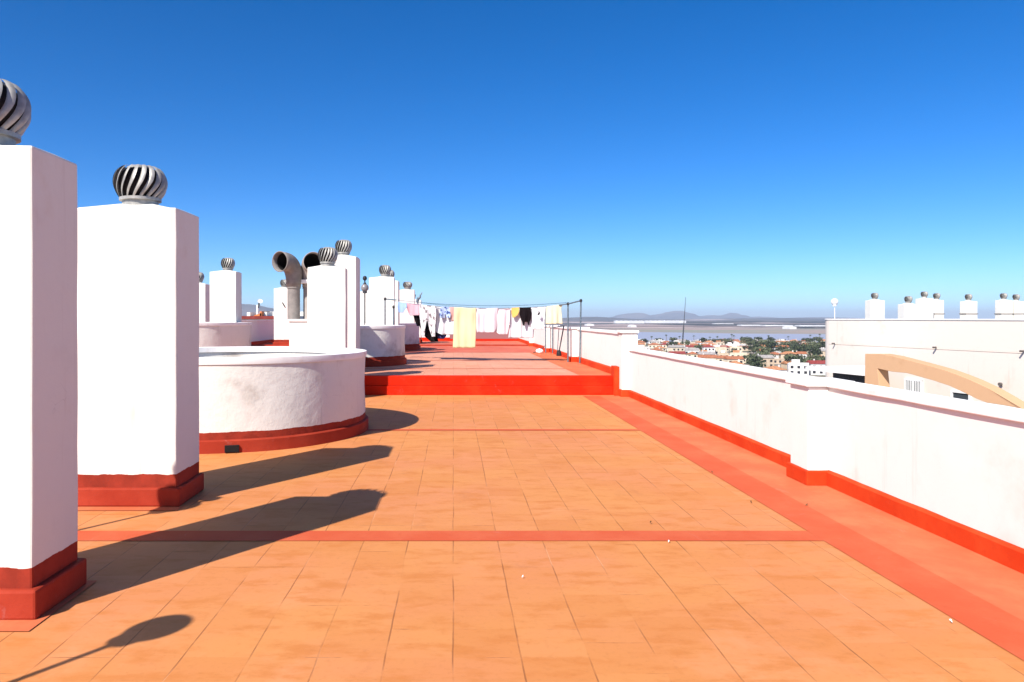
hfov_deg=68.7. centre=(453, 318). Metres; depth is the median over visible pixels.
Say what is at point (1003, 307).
chimney
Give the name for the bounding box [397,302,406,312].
blouse
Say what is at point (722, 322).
hills
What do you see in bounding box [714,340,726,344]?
house
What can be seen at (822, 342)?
tree
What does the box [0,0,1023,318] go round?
sky
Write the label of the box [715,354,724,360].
house
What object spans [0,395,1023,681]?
terrace floor
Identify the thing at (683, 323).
mast
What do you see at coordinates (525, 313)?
tank top
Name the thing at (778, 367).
house
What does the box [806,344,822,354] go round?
tree
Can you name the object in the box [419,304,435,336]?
trousers
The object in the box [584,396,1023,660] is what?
floor band
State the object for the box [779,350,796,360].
house
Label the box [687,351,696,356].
house
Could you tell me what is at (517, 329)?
sheet
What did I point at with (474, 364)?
terrace floor
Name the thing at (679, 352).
house
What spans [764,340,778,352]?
tree
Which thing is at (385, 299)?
drying frame
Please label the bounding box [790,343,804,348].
tree
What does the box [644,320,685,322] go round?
greenhouse
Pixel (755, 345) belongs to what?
tree
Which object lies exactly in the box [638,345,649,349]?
house
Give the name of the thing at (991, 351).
apartment building
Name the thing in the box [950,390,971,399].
window
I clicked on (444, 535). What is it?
floor stripe
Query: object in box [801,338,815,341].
tree
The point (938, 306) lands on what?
chimney
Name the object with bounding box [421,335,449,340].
end wall
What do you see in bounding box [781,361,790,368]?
house
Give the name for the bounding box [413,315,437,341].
trousers
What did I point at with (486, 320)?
sheet
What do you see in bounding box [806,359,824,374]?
house
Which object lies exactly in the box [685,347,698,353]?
house
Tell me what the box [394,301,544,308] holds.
washing cord
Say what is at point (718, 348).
house
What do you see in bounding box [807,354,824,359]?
tree
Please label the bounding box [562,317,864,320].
hills
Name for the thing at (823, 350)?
house
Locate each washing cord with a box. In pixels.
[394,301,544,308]
[399,300,565,305]
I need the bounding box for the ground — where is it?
[509,321,824,377]
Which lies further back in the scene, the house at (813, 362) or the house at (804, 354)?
the house at (804, 354)
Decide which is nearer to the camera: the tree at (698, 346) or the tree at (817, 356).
the tree at (817, 356)
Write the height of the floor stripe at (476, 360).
0.001 m
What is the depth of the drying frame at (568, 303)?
21.07 m
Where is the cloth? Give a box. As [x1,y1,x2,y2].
[511,307,518,317]
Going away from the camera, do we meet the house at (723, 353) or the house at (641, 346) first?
the house at (723, 353)
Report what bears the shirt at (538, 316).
hanging from the washing cord at (479, 308)
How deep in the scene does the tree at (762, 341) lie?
751.40 m
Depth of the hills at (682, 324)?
3222.45 m
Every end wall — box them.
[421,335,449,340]
[450,324,517,340]
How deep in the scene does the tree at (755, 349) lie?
537.85 m
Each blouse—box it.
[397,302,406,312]
[449,307,453,320]
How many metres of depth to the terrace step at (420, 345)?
33.40 m
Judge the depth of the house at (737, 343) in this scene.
794.29 m
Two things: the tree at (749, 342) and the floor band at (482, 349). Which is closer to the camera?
the floor band at (482, 349)
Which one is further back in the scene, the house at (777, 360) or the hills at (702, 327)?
the hills at (702, 327)
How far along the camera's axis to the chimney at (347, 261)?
16.90 m
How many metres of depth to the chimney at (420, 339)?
37.40 m
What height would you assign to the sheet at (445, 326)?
0.848 m
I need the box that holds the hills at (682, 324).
[560,324,824,325]
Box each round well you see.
[199,322,251,346]
[199,346,367,453]
[360,323,420,350]
[360,325,406,366]
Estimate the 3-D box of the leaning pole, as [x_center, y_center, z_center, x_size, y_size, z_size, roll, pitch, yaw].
[3.069,0.660,21.700,0.303,0.882,0.150,0,0,-24]
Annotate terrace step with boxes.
[251,345,527,345]
[364,375,612,394]
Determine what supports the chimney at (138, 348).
on the terrace floor at (474, 611)
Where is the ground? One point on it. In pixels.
(761, 330)
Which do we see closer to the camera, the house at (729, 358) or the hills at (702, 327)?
the house at (729, 358)
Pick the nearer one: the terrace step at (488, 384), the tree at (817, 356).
the terrace step at (488, 384)
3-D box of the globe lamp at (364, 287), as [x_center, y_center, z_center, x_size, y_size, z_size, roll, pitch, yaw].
[-2.620,-0.003,22.100,0.230,2.505,0.230,0,0,0]
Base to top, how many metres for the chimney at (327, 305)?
3.095 m
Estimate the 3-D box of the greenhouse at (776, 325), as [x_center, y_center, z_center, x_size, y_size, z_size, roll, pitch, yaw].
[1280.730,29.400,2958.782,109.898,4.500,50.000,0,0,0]
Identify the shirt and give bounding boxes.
[407,303,419,315]
[531,306,545,328]
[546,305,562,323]
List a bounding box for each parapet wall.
[242,320,273,344]
[518,325,638,396]
[629,348,1023,573]
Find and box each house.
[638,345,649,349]
[648,342,659,347]
[668,344,684,351]
[668,350,685,354]
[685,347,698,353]
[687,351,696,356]
[697,350,715,355]
[697,353,716,359]
[702,344,714,351]
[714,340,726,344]
[714,345,726,353]
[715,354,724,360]
[718,350,728,355]
[723,355,743,363]
[729,345,741,352]
[729,350,746,362]
[729,359,745,364]
[733,342,745,345]
[757,354,774,367]
[765,365,786,371]
[774,356,786,363]
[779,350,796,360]
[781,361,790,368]
[787,359,808,374]
[795,351,806,358]
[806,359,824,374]
[811,347,824,356]
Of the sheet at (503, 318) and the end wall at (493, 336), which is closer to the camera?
the sheet at (503, 318)
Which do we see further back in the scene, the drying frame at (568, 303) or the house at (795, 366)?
the house at (795, 366)
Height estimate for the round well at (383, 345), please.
1.650 m
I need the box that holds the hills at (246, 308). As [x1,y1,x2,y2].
[242,304,273,315]
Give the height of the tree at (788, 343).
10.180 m
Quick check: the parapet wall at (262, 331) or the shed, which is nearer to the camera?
the parapet wall at (262, 331)
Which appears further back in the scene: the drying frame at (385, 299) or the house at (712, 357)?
the house at (712, 357)
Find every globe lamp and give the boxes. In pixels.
[361,276,368,324]
[831,298,837,318]
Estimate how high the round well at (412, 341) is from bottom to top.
1.650 m
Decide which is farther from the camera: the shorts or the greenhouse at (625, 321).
the greenhouse at (625, 321)
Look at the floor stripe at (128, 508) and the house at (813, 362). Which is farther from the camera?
the house at (813, 362)
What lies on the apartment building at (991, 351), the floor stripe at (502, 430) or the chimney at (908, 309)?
the chimney at (908, 309)
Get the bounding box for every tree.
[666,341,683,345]
[694,344,702,349]
[723,338,733,343]
[740,337,752,343]
[743,354,760,363]
[745,340,756,344]
[748,342,764,352]
[748,356,765,366]
[752,346,770,351]
[754,351,775,356]
[757,339,770,344]
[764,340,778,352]
[775,345,794,351]
[779,348,796,352]
[781,341,795,346]
[783,353,802,358]
[784,356,806,360]
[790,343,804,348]
[794,345,820,351]
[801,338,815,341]
[801,341,821,347]
[803,356,820,362]
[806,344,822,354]
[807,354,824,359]
[816,339,824,347]
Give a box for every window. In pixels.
[904,378,922,391]
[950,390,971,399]
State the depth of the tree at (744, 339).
839.01 m
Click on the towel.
(464, 334)
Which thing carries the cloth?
hanging from the washing cord at (479, 308)
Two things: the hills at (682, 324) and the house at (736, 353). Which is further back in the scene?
the hills at (682, 324)
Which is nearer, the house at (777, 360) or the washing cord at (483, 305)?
the washing cord at (483, 305)
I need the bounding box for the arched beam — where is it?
[865,354,1023,408]
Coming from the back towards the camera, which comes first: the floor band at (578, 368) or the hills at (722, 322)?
the hills at (722, 322)
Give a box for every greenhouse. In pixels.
[614,320,643,322]
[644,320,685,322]
[760,325,792,325]
[794,325,824,325]
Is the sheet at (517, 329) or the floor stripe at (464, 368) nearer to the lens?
the floor stripe at (464, 368)
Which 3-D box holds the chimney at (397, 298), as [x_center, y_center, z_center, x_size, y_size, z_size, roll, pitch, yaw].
[-2.380,-0.254,27.200,0.881,3.014,0.679,0,0,0]
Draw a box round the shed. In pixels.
[782,326,795,328]
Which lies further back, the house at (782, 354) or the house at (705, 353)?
the house at (782, 354)
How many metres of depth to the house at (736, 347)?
652.48 m
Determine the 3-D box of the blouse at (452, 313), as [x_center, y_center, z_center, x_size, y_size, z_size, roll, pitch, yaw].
[-0.036,-0.121,21.854,0.174,0.404,0.048,0,0,7]
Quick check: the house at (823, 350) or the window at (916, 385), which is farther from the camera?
the house at (823, 350)
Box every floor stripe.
[0,580,96,630]
[77,507,180,509]
[77,531,822,540]
[365,368,564,368]
[366,429,639,430]
[407,360,546,360]
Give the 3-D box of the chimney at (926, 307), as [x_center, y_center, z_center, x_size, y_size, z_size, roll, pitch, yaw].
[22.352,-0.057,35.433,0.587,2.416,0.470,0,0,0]
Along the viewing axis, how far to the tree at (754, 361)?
418.29 m
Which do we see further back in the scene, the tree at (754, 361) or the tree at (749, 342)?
the tree at (749, 342)
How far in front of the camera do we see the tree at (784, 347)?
618.63 m
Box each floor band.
[259,341,549,352]
[532,353,610,374]
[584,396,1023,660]
[601,396,1023,620]
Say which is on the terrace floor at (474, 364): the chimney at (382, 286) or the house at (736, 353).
the chimney at (382, 286)
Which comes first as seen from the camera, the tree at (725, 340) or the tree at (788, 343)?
the tree at (788, 343)
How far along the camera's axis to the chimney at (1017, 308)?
36.40 m
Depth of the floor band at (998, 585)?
5.95 m
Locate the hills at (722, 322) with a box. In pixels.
[544,321,824,322]
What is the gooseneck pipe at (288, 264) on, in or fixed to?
on the service box
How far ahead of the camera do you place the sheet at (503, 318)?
21.57 m
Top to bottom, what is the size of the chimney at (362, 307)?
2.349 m
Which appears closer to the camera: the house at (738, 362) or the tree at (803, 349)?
the house at (738, 362)
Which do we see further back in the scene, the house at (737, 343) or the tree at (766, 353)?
the house at (737, 343)
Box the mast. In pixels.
[682,298,685,341]
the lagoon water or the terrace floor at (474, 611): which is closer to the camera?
the terrace floor at (474, 611)
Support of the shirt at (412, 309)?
hanging from the washing cord at (479, 308)
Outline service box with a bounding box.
[288,319,307,346]
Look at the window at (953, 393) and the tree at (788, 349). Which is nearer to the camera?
the window at (953, 393)
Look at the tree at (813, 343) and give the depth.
626.21 m
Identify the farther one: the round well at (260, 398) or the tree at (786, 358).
the tree at (786, 358)
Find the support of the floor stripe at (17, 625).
on the terrace floor at (474, 611)
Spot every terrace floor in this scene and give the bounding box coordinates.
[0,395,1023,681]
[365,353,577,374]
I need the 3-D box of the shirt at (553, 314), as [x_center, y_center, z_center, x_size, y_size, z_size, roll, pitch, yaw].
[2.876,-0.106,21.241,0.499,0.556,0.087,0,0,6]
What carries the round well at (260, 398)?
on the terrace floor at (474, 611)
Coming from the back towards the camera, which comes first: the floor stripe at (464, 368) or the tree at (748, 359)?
the tree at (748, 359)
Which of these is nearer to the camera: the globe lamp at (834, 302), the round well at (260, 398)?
the round well at (260, 398)
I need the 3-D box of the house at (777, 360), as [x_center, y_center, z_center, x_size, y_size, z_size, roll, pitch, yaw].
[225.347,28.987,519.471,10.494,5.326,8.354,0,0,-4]
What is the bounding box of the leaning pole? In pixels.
[553,326,563,355]
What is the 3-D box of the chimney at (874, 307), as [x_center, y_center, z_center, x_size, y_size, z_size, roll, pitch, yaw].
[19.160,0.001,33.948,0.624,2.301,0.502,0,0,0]
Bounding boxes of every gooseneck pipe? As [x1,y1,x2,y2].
[272,251,301,318]
[301,252,320,318]
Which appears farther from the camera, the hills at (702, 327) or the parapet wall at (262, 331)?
the hills at (702, 327)
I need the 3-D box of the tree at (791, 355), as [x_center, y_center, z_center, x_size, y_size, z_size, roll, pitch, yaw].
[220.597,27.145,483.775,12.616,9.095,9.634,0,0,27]
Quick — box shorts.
[439,306,450,317]
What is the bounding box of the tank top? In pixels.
[519,307,531,325]
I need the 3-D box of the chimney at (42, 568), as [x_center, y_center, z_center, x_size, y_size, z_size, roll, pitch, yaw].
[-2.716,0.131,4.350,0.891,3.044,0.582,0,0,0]
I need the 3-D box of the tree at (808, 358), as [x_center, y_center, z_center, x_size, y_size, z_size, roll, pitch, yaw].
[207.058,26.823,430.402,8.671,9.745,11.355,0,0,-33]
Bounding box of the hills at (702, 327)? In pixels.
[590,327,824,327]
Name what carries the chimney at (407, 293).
on the floor band at (482, 349)
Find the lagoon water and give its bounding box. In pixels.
[638,332,824,342]
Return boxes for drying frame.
[384,297,395,324]
[545,312,552,352]
[559,299,581,362]
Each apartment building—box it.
[242,299,302,319]
[805,319,1023,407]
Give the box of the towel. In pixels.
[453,307,475,347]
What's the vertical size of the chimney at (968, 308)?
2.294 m
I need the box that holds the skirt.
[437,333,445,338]
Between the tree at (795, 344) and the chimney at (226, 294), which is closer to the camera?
the chimney at (226, 294)
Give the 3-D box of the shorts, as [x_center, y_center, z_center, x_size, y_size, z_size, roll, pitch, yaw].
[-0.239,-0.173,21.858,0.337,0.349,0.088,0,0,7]
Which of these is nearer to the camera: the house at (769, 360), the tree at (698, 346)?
the house at (769, 360)
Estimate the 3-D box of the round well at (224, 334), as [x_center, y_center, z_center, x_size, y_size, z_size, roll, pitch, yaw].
[-7.599,0.985,20.599,4.001,1.730,4.000,0,0,0]
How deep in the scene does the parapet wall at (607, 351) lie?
18.17 m
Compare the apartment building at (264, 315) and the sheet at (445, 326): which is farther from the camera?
the apartment building at (264, 315)
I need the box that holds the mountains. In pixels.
[569,311,839,318]
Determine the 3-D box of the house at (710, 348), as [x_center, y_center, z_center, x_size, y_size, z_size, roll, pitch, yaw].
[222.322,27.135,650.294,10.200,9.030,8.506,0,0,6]
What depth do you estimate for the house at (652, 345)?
785.11 m
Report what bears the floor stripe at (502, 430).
on the terrace floor at (474, 611)
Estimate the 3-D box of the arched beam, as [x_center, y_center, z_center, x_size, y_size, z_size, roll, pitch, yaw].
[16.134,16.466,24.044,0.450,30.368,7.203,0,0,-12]
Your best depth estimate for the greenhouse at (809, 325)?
2844.12 m
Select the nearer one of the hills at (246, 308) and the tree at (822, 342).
the tree at (822, 342)
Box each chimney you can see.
[0,79,85,619]
[77,164,203,506]
[199,272,209,321]
[210,258,241,322]
[273,279,288,344]
[307,247,347,347]
[335,240,359,348]
[360,291,368,322]
[369,265,394,324]
[389,270,399,324]
[400,282,414,322]
[415,294,421,342]
[865,293,884,318]
[898,296,918,318]
[915,291,933,318]
[933,293,944,318]
[959,294,977,318]
[994,293,1012,318]
[1012,294,1023,318]
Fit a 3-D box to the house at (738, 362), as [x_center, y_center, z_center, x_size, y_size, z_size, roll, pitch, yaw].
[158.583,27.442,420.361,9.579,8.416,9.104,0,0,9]
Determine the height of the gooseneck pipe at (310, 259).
1.565 m
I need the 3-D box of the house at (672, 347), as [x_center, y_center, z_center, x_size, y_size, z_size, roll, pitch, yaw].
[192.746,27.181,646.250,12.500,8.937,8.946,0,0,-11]
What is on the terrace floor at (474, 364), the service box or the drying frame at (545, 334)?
the service box
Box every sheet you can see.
[435,306,453,334]
[476,308,497,332]
[495,308,509,334]
[508,308,533,337]
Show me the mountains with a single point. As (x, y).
(674, 315)
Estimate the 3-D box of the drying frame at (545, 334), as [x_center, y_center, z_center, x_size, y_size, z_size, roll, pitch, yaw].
[3.415,0.410,26.600,0.078,1.680,0.701,0,0,-16]

